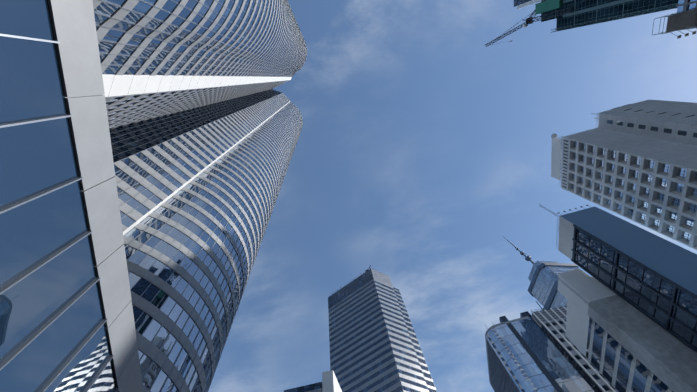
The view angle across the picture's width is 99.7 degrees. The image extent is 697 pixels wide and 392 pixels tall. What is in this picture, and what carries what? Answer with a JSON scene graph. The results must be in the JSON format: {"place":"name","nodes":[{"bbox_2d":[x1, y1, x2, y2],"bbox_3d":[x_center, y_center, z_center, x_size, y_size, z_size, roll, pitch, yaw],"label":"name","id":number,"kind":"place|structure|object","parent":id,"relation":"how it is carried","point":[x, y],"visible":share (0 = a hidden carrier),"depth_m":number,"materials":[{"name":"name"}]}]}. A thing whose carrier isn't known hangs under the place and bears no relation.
{"place":"outdoors","nodes":[
{"label":"outdoors","id":0,"kind":"place"},
{"bbox_2d":[284,370,341,391],"bbox_3d":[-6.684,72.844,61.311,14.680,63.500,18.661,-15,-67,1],"label":"building","id":1,"kind":"structure","parent":0,"point":[329,383],"depth_m":83.96,"materials":[{"name":"white paint"}]},
{"bbox_2d":[328,265,436,391],"bbox_3d":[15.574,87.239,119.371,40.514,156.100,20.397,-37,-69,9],"label":"tower","id":2,"kind":"structure","parent":0,"point":[374,344],"depth_m":141.41,"materials":[{"name":"grey glass"}]},
{"bbox_2d":[208,0,696,391],"label":"sky","id":3,"kind":"structure","parent":0,"point":[423,146],"materials":[{"name":"blue"}]},
{"bbox_2d":[485,316,594,391],"bbox_3d":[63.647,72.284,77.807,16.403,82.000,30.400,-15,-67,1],"label":"round corner building","id":4,"kind":"structure","parent":0,"point":[524,354],"depth_m":93.98,"materials":[{"name":"blue glass"}]},
{"bbox_2d":[528,261,578,309],"bbox_3d":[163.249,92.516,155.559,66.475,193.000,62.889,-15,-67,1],"label":"spire tower","id":5,"kind":"structure","parent":0,"point":[543,289],"depth_m":214.34,"materials":[{"name":"blue glass"}]},
{"bbox_2d":[505,238,534,263],"bbox_3d":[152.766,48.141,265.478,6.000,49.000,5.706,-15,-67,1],"label":"antenna","id":6,"kind":"object","parent":5,"relation":"on","point":[527,258],"visible":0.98,"depth_m":253.99,"materials":[{"name":"grey metal"}]},
{"bbox_2d":[520,301,617,391],"bbox_3d":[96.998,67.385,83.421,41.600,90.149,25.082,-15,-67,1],"label":"ribbed office tower","id":7,"kind":"structure","parent":0,"point":[550,323],"depth_m":104.38,"materials":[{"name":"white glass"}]},
{"bbox_2d":[514,0,678,32],"bbox_3d":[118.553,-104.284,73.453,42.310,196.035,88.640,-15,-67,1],"label":"construction tower","id":8,"kind":"structure","parent":0,"point":[587,12],"depth_m":128.60,"materials":[{"name":"green glass"}]},
{"bbox_2d":[484,6,573,46],"bbox_3d":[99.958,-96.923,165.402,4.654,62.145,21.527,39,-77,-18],"label":"tower crane","id":9,"kind":"object","parent":8,"relation":"on","point":[530,20],"visible":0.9,"depth_m":164.53,"materials":[{"name":"paint"}]},
{"bbox_2d":[540,205,696,352],"bbox_3d":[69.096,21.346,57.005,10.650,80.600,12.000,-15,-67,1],"label":"glass building","id":10,"kind":"structure","parent":0,"point":[652,276],"depth_m":65.78,"materials":[{"name":"glass"}]},
{"bbox_2d":[551,100,696,249],"bbox_3d":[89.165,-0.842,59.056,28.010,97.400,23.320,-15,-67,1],"label":"building","id":11,"kind":"structure","parent":0,"point":[636,162],"depth_m":78.73,"materials":[{"name":"concrete"}]},
{"bbox_2d":[551,269,696,391],"bbox_3d":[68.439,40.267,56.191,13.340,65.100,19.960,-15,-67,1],"label":"building","id":12,"kind":"structure","parent":0,"point":[619,343],"depth_m":66.08,"materials":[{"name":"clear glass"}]},
{"label":"ground","id":13,"kind":"structure","parent":0,"visible":0},
{"bbox_2d":[0,0,143,391],"bbox_3d":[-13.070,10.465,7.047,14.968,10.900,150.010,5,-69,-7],"label":"building","id":14,"kind":"structure","parent":13,"relation":"on","point":[67,323],"depth_m":7.11,"materials":[{"name":"glass"}]},
{"bbox_2d":[92,0,306,391],"bbox_3d":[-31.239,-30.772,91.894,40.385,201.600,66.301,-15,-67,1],"label":"tower","id":15,"kind":"structure","parent":13,"relation":"on","point":[205,120],"depth_m":37.35,"materials":[{"name":"blue glass"}]},
{"bbox_2d":[652,0,696,38],"bbox_3d":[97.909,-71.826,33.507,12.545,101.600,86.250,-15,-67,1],"label":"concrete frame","id":16,"kind":"object","parent":13,"relation":"on","point":[684,17],"visible":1,"depth_m":90.07,"materials":[{"name":"grey concrete"}]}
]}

